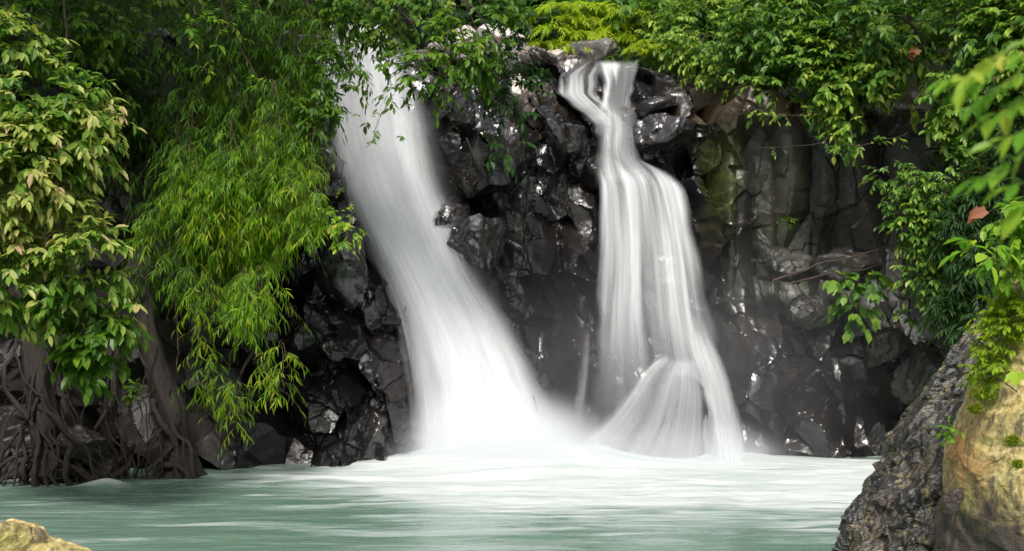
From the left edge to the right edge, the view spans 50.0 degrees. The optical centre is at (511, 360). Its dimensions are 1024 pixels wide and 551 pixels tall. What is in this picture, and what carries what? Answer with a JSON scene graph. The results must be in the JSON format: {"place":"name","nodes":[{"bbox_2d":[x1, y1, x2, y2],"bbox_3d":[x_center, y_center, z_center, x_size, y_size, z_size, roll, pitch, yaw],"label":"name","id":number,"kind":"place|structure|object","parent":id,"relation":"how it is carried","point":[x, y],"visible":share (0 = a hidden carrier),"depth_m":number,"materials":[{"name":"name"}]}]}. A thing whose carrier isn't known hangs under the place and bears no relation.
{"place":"outdoors","nodes":[
{"label":"outdoors","id":0,"kind":"place"},
{"bbox_2d":[0,439,881,550],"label":"water","id":1,"kind":"structure","parent":0,"point":[511,495],"depth_m":19.91,"materials":[{"name":"teal liquid"}]},
{"bbox_2d":[0,259,125,486],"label":"fig tree","id":2,"kind":"object","parent":1,"relation":"in","point":[44,423],"visible":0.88,"depth_m":23.16,"materials":[{"name":"brown plant"}]},
{"bbox_2d":[39,258,111,483],"bbox_3d":[-9.425,0.297,23.889,2.229,5.118,1.173,0,0,10],"label":"fig tree","id":3,"kind":"object","parent":1,"relation":"in","point":[67,419],"visible":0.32,"depth_m":23.76,"materials":[{"name":"brown plant"}]},
{"bbox_2d":[82,314,135,480],"bbox_3d":[-8.774,0.890,24.068,0.840,3.852,1.073,0,0,29],"label":"fig tree","id":4,"kind":"object","parent":1,"relation":"in","point":[122,464],"visible":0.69,"depth_m":24.23,"materials":[{"name":"brown plant"}]},
{"bbox_2d":[125,273,206,479],"bbox_3d":[-7.767,0.436,24.825,2.077,4.908,1.616,0,0,0],"label":"fig tree","id":5,"kind":"object","parent":1,"relation":"in","point":[178,458],"visible":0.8,"depth_m":24.87,"materials":[{"name":"brown plant"}]},
{"bbox_2d":[344,404,395,460],"bbox_3d":[-3.462,1.920,27.532,1.267,1.696,1.197,0,0,40],"label":"boulder","id":6,"kind":"object","parent":1,"relation":"in","point":[372,426],"visible":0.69,"depth_m":27.08,"materials":[{"name":"grey stone"}]},
{"bbox_2d":[593,359,713,457],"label":"waterfall","id":7,"kind":"structure","parent":1,"relation":"in","point":[669,413],"depth_m":27.98,"materials":[{"name":"white liquid"}]},
{"bbox_2d":[832,279,1009,550],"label":"bank rock","id":8,"kind":"object","parent":1,"relation":"in","point":[893,506],"visible":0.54,"depth_m":13.97,"materials":[{"name":"grey stone"}]},
{"bbox_2d":[936,413,964,446],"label":"rock plant","id":9,"kind":"object","parent":8,"relation":"on","point":[949,436],"visible":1,"depth_m":11.71,"materials":[{"name":"green plant"}]},
{"bbox_2d":[934,255,1023,550],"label":"bank rock","id":10,"kind":"object","parent":1,"relation":"in","point":[983,475],"visible":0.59,"depth_m":11.54,"materials":[{"name":"beige stone"}]},
{"bbox_2d":[944,488,963,514],"bbox_3d":[4.566,1.447,11.333,0.190,0.274,0.185,0,0,32],"label":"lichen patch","id":11,"kind":"object","parent":10,"relation":"on","point":[953,498],"visible":1,"depth_m":11.27,"materials":[{"name":"grey plant"}]},
{"bbox_2d":[937,234,1023,412],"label":"rock plant","id":12,"kind":"object","parent":10,"relation":"on","point":[1014,377],"visible":1,"depth_m":10.36,"materials":[{"name":"green plant"}]},
{"bbox_2d":[967,206,988,223],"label":"dead leaf","id":13,"kind":"object","parent":12,"relation":"on","point":[976,213],"visible":1,"depth_m":10.36,"materials":[{"name":"orange plant"}]},
{"bbox_2d":[965,370,1000,414],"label":"plant","id":14,"kind":"object","parent":10,"relation":"on","point":[971,408],"visible":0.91,"depth_m":11.58,"materials":[{"name":"green plant"}]},
{"bbox_2d":[957,286,1023,406],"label":"rock plant","id":15,"kind":"object","parent":10,"relation":"on","point":[991,323],"visible":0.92,"depth_m":11.64,"materials":[{"name":"green plant"}]},
{"bbox_2d":[965,193,1023,308],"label":"rock plant","id":16,"kind":"object","parent":10,"relation":"on","point":[1016,240],"visible":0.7,"depth_m":11.31,"materials":[{"name":"green plant"}]},
{"bbox_2d":[1004,433,1023,469],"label":"moss cushion","id":17,"kind":"object","parent":10,"relation":"attached to","point":[1014,439],"visible":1,"depth_m":10.48,"materials":[{"name":"green plant"}]},
{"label":"boulder","id":18,"kind":"object","parent":1,"relation":"in","visible":0},
{"bbox_2d":[31,536,90,550],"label":"boulder","id":19,"kind":"object","parent":18,"relation":"on","point":[58,544],"visible":0.39,"depth_m":10.02,"materials":[{"name":"beige stone"}]},
{"bbox_2d":[0,518,53,550],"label":"boulder","id":20,"kind":"object","parent":19,"relation":"on","point":[18,535],"visible":0.96,"depth_m":9.81,"materials":[{"name":"beige stone"}]},
{"bbox_2d":[0,0,1017,106],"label":"hillside","id":21,"kind":"structure","parent":0,"point":[805,94],"depth_m":44.57,"materials":[{"name":"green plant"}]},
{"bbox_2d":[0,0,1016,104],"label":"forest","id":22,"kind":"object","parent":21,"relation":"on","point":[895,7],"visible":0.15,"depth_m":34.19,"materials":[{"name":"green plant"}]},
{"bbox_2d":[924,39,1023,240],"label":"leafy branch","id":23,"kind":"object","parent":21,"relation":"on","point":[974,78],"visible":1,"depth_m":3.70,"materials":[{"name":"green plant"}]},
{"bbox_2d":[0,26,1023,472],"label":"cliff","id":24,"kind":"structure","parent":0,"point":[546,290],"depth_m":30.00,"materials":[{"name":"grey stone"}]},
{"bbox_2d":[62,0,67,63],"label":"vine","id":25,"kind":"object","parent":24,"relation":"hanging from","point":[65,17],"visible":0.77,"depth_m":22.48,"materials":[{"name":"brown plant"}]},
{"bbox_2d":[0,3,147,355],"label":"leaning shrub","id":26,"kind":"object","parent":24,"relation":"on","point":[41,193],"visible":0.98,"depth_m":17.50,"materials":[{"name":"green plant"}]},
{"bbox_2d":[1,296,154,406],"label":"leaning shrub","id":27,"kind":"object","parent":24,"relation":"on","point":[74,353],"visible":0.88,"depth_m":17.88,"materials":[{"name":"green plant"}]},
{"bbox_2d":[56,425,111,464],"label":"boulder","id":28,"kind":"object","parent":24,"relation":"on","point":[79,433],"visible":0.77,"depth_m":23.45,"materials":[{"name":"stone"}]},
{"bbox_2d":[0,0,204,192],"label":"understorey bush","id":29,"kind":"object","parent":24,"relation":"on","point":[118,33],"visible":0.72,"depth_m":23.93,"materials":[{"name":"green plant"}]},
{"bbox_2d":[119,377,148,411],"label":"seedling","id":30,"kind":"object","parent":24,"relation":"on","point":[131,393],"visible":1,"depth_m":24.33,"materials":[{"name":"green plant"}]},
{"bbox_2d":[32,0,244,330],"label":"weeping bamboo","id":31,"kind":"object","parent":24,"relation":"hanging from","point":[144,119],"visible":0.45,"depth_m":25.57,"materials":[{"name":"green plant"}]},
{"bbox_2d":[174,295,179,369],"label":"vine","id":32,"kind":"object","parent":24,"relation":"hanging from","point":[176,330],"visible":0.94,"depth_m":24.30,"materials":[{"name":"brown plant"}]},
{"bbox_2d":[183,0,228,48],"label":"vine","id":33,"kind":"object","parent":24,"relation":"hanging from","point":[192,34],"visible":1,"depth_m":22.60,"materials":[{"name":"green plant"}]},
{"bbox_2d":[190,0,260,82],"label":"vine","id":34,"kind":"object","parent":24,"relation":"hanging from","point":[208,77],"visible":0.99,"depth_m":22.85,"materials":[{"name":"green plant"}]},
{"bbox_2d":[121,79,336,371],"bbox_3d":[-6.212,-2.852,23.701,4.911,6.297,2.588,0,0,0],"label":"weeping bamboo","id":35,"kind":"object","parent":24,"relation":"hanging from","point":[245,307],"visible":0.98,"depth_m":23.40,"materials":[{"name":"green plant"}]},
{"bbox_2d":[170,354,259,459],"bbox_3d":[-6.280,0.985,23.478,1.723,2.267,1.298,0,0,0],"label":"weeping bamboo","id":36,"kind":"object","parent":35,"relation":"hanging from","point":[228,392],"visible":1,"depth_m":23.42,"materials":[{"name":"green plant"}]},
{"bbox_2d":[247,343,309,422],"bbox_3d":[-4.971,0.536,23.695,1.357,1.853,1.496,0,0,0],"label":"weeping bamboo","id":37,"kind":"object","parent":35,"relation":"hanging from","point":[275,382],"visible":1,"depth_m":23.45,"materials":[{"name":"green plant"}]},
{"bbox_2d":[223,346,255,462],"bbox_3d":[-6.209,1.024,24.798,0.356,2.698,1.356,0,0,-37],"label":"vine","id":38,"kind":"object","parent":24,"relation":"hanging from","point":[243,368],"visible":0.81,"depth_m":24.53,"materials":[{"name":"green plant"}]},
{"bbox_2d":[221,0,263,94],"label":"vine","id":39,"kind":"object","parent":24,"relation":"hanging from","point":[257,87],"visible":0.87,"depth_m":23.48,"materials":[{"name":"green plant"}]},
{"bbox_2d":[141,0,359,319],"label":"weeping bamboo","id":40,"kind":"object","parent":24,"relation":"hanging from","point":[253,52],"visible":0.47,"depth_m":24.29,"materials":[{"name":"green plant"}]},
{"bbox_2d":[304,188,368,259],"bbox_3d":[-4.026,-3.018,24.170,1.850,1.729,1.410,0,0,34],"label":"overhanging branch","id":41,"kind":"object","parent":24,"relation":"attached to","point":[342,227],"visible":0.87,"depth_m":23.70,"materials":[{"name":"green plant"}]},
{"bbox_2d":[279,0,395,166],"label":"overhanging branch","id":42,"kind":"object","parent":24,"relation":"attached to","point":[325,103],"visible":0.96,"depth_m":23.90,"materials":[{"name":"green plant"}]},
{"bbox_2d":[307,0,329,71],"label":"vine","id":43,"kind":"object","parent":42,"relation":"hanging from","point":[316,32],"visible":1,"depth_m":23.62,"materials":[{"name":"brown plant"}]},
{"bbox_2d":[315,213,367,308],"bbox_3d":[-4.311,-2.546,27.494,1.105,2.527,1.394,0,0,-25],"label":"boulder","id":44,"kind":"object","parent":24,"relation":"on","point":[341,277],"visible":0.7,"depth_m":27.04,"materials":[{"name":"grey stone"}]},
{"bbox_2d":[328,0,533,128],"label":"overhanging branch","id":45,"kind":"object","parent":24,"relation":"attached to","point":[483,74],"visible":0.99,"depth_m":24.32,"materials":[{"name":"green plant"}]},
{"bbox_2d":[353,63,414,141],"bbox_3d":[-2.831,-5.780,24.170,1.373,2.077,0.990,0,0,0],"label":"overhanging branch","id":46,"kind":"object","parent":45,"relation":"attached to","point":[388,101],"visible":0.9,"depth_m":24.04,"materials":[{"name":"green plant"}]},
{"bbox_2d":[365,94,392,147],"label":"vine","id":47,"kind":"object","parent":46,"relation":"hanging from","point":[376,136],"visible":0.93,"depth_m":23.90,"materials":[{"name":"green plant"}]},
{"bbox_2d":[324,23,547,448],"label":"waterfall","id":48,"kind":"structure","parent":24,"relation":"on","point":[472,374],"depth_m":28.29,"materials":[{"name":"liquid"}]},
{"bbox_2d":[432,201,469,229],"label":"boulder","id":49,"kind":"object","parent":24,"relation":"on","point":[450,215],"visible":0.46,"depth_m":28.84,"materials":[{"name":"grey stone"}]},
{"bbox_2d":[427,25,475,48],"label":"boulder","id":50,"kind":"object","parent":24,"relation":"on","point":[465,27],"visible":0.12,"depth_m":33.85,"materials":[{"name":"grey stone"}]},
{"bbox_2d":[446,213,506,279],"bbox_3d":[-1.052,-2.968,28.930,1.510,1.728,1.264,0,0,27],"label":"boulder","id":51,"kind":"object","parent":24,"relation":"on","point":[475,244],"visible":0.99,"depth_m":28.54,"materials":[{"name":"grey stone"}]},
{"bbox_2d":[412,0,561,45],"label":"bush","id":52,"kind":"object","parent":24,"relation":"on","point":[473,14],"visible":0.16,"depth_m":36.22,"materials":[{"name":"green plant"}]},
{"bbox_2d":[466,125,508,166],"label":"vine","id":53,"kind":"object","parent":24,"relation":"hanging from","point":[476,158],"visible":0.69,"depth_m":27.98,"materials":[{"name":"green plant"}]},
{"bbox_2d":[470,23,527,46],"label":"boulder","id":54,"kind":"object","parent":24,"relation":"on","point":[480,29],"visible":0.12,"depth_m":32.72,"materials":[{"name":"grey stone"}]},
{"bbox_2d":[443,0,565,182],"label":"overhanging branch","id":55,"kind":"object","parent":24,"relation":"attached to","point":[529,75],"visible":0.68,"depth_m":25.70,"materials":[{"name":"green plant"}]},
{"bbox_2d":[485,117,525,171],"bbox_3d":[-0.282,-5.902,29.831,1.017,1.673,1.232,0,0,-38],"label":"boulder","id":56,"kind":"object","parent":24,"relation":"on","point":[513,148],"visible":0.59,"depth_m":29.44,"materials":[{"name":"grey stone"}]},
{"bbox_2d":[499,73,534,96],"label":"boulder","id":57,"kind":"object","parent":24,"relation":"on","point":[517,91],"visible":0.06,"depth_m":30.93,"materials":[{"name":"beige stone"}]},
{"bbox_2d":[516,80,560,128],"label":"boulder","id":58,"kind":"object","parent":24,"relation":"on","point":[528,107],"visible":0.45,"depth_m":30.68,"materials":[{"name":"grey stone"}]},
{"bbox_2d":[551,49,565,61],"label":"boulder","id":59,"kind":"object","parent":24,"relation":"on","point":[560,54],"visible":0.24,"depth_m":32.30,"materials":[{"name":"beige stone"}]},
{"bbox_2d":[525,1,600,53],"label":"fern","id":60,"kind":"object","parent":24,"relation":"on","point":[574,35],"visible":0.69,"depth_m":33.75,"materials":[{"name":"green plant"}]},
{"bbox_2d":[562,122,587,154],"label":"boulder","id":61,"kind":"object","parent":24,"relation":"on","point":[577,141],"visible":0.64,"depth_m":30.70,"materials":[{"name":"grey stone"}]},
{"bbox_2d":[559,37,616,63],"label":"boulder","id":62,"kind":"object","parent":24,"relation":"on","point":[602,49],"visible":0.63,"depth_m":33.18,"materials":[{"name":"grey stone"}]},
{"bbox_2d":[565,1,650,50],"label":"fern","id":63,"kind":"object","parent":24,"relation":"on","point":[618,36],"visible":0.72,"depth_m":34.47,"materials":[{"name":"green plant"}]},
{"bbox_2d":[613,105,634,122],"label":"boulder","id":64,"kind":"object","parent":24,"relation":"on","point":[623,113],"visible":0.81,"depth_m":31.40,"materials":[{"name":"grey stone"}]},
{"bbox_2d":[570,0,725,69],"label":"bush","id":65,"kind":"object","parent":24,"relation":"on","point":[650,21],"visible":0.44,"depth_m":33.91,"materials":[{"name":"green plant"}]},
{"bbox_2d":[560,63,739,462],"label":"waterfall","id":66,"kind":"structure","parent":24,"relation":"on","point":[579,99],"depth_m":28.82,"materials":[{"name":"liquid"}]},
{"bbox_2d":[621,38,678,57],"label":"fern","id":67,"kind":"object","parent":24,"relation":"on","point":[650,49],"visible":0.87,"depth_m":33.02,"materials":[{"name":"green plant"}]},
{"bbox_2d":[626,113,698,152],"bbox_3d":[4.360,-6.395,30.835,1.958,1.056,1.616,0,0,-27],"label":"boulder","id":68,"kind":"object","parent":24,"relation":"on","point":[656,132],"visible":1,"depth_m":30.48,"materials":[{"name":"grey stone"}]},
{"bbox_2d":[629,95,677,118],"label":"boulder","id":69,"kind":"object","parent":68,"relation":"on","point":[643,109],"visible":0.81,"depth_m":30.78,"materials":[{"name":"grey stone"}]},
{"bbox_2d":[652,0,788,103],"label":"bush","id":70,"kind":"object","parent":24,"relation":"on","point":[712,55],"visible":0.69,"depth_m":31.42,"materials":[{"name":"green plant"}]},
{"bbox_2d":[750,242,815,283],"bbox_3d":[7.261,-2.612,29.446,1.678,1.181,1.314,0,0,0],"label":"boulder","id":71,"kind":"object","parent":24,"relation":"on","point":[769,263],"visible":0.88,"depth_m":29.01,"materials":[{"name":"grey stone"}]},
{"bbox_2d":[781,214,798,229],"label":"seedling","id":72,"kind":"object","parent":24,"relation":"on","point":[791,226],"visible":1,"depth_m":28.77,"materials":[{"name":"green plant"}]},
{"bbox_2d":[786,294,830,329],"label":"boulder","id":73,"kind":"object","parent":24,"relation":"on","point":[807,312],"visible":0.98,"depth_m":29.24,"materials":[{"name":"grey stone"}]},
{"bbox_2d":[713,0,915,172],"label":"bush","id":74,"kind":"object","parent":24,"relation":"on","point":[802,50],"visible":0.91,"depth_m":29.21,"materials":[{"name":"green plant"}]},
{"bbox_2d":[747,97,841,126],"bbox_3d":[7.660,-6.665,28.732,3.139,1.249,0.621,0,0,-11],"label":"leafy spray","id":75,"kind":"object","parent":74,"relation":"hanging from","point":[777,117],"visible":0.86,"depth_m":28.62,"materials":[{"name":"green plant"}]},
{"bbox_2d":[756,94,874,158],"bbox_3d":[7.959,-6.086,28.454,3.260,1.880,0.600,0,0,-6],"label":"leafy spray","id":76,"kind":"object","parent":74,"relation":"attached to","point":[826,145],"visible":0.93,"depth_m":28.49,"materials":[{"name":"green plant"}]},
{"bbox_2d":[828,133,908,166],"bbox_3d":[9.153,-5.417,28.255,2.123,0.947,0.709,0,0,0],"label":"leafy spray","id":77,"kind":"object","parent":74,"relation":"attached to","point":[845,147],"visible":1,"depth_m":28.18,"materials":[{"name":"green plant"}]},
{"bbox_2d":[772,243,901,281],"bbox_3d":[8.400,-2.530,28.215,3.369,0.996,0.110,0,0,5],"label":"fallen stick","id":78,"kind":"object","parent":24,"relation":"on","point":[784,276],"visible":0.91,"depth_m":28.22,"materials":[{"name":"wood"}]},
{"bbox_2d":[787,258,902,284],"bbox_3d":[8.765,-2.308,28.103,3.375,0.710,0.108,0,0,5],"label":"fallen stick","id":79,"kind":"object","parent":24,"relation":"on","point":[837,272],"visible":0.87,"depth_m":28.16,"materials":[{"name":"wood"}]},
{"bbox_2d":[811,247,882,290],"bbox_3d":[8.961,-2.457,29.596,1.899,1.183,1.416,0,0,22],"label":"boulder","id":80,"kind":"object","parent":24,"relation":"on","point":[864,261],"visible":0.66,"depth_m":29.11,"materials":[{"name":"grey stone"}]},
{"bbox_2d":[822,265,896,343],"bbox_3d":[8.820,-1.445,28.205,1.882,2.064,1.323,0,0,0],"label":"seedling","id":81,"kind":"object","parent":24,"relation":"on","point":[872,291],"visible":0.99,"depth_m":27.95,"materials":[{"name":"green plant"}]},
{"bbox_2d":[863,328,913,368],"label":"boulder","id":82,"kind":"object","parent":24,"relation":"on","point":[885,345],"visible":0.92,"depth_m":28.67,"materials":[{"name":"grey stone"}]},
{"bbox_2d":[893,302,920,329],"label":"seedling","id":83,"kind":"object","parent":24,"relation":"on","point":[911,322],"visible":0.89,"depth_m":27.58,"materials":[{"name":"green plant"}]},
{"bbox_2d":[890,341,946,404],"bbox_3d":[10.835,0.318,28.059,1.985,1.656,1.406,0,0,0],"label":"boulder","id":84,"kind":"object","parent":24,"relation":"on","point":[917,368],"visible":0.45,"depth_m":27.91,"materials":[{"name":"grey stone"}]},
{"bbox_2d":[817,0,1023,178],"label":"bush","id":85,"kind":"object","parent":24,"relation":"on","point":[1010,19],"visible":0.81,"depth_m":26.99,"materials":[{"name":"green plant"}]},
{"bbox_2d":[908,46,921,61],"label":"dead leaf","id":86,"kind":"object","parent":85,"relation":"attached to","point":[913,52],"visible":1,"depth_m":26.36,"materials":[{"name":"brown plant"}]},
{"bbox_2d":[858,134,1001,333],"bbox_3d":[10.431,-3.184,27.173,2.676,5.125,3.524,0,0,-26],"label":"bush","id":87,"kind":"object","parent":24,"relation":"on","point":[919,215],"visible":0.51,"depth_m":26.60,"materials":[{"name":"green plant"}]},
{"bbox_2d":[905,109,1023,365],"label":"bush","id":88,"kind":"object","parent":24,"relation":"on","point":[974,306],"visible":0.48,"depth_m":25.44,"materials":[{"name":"green plant"}]}
]}

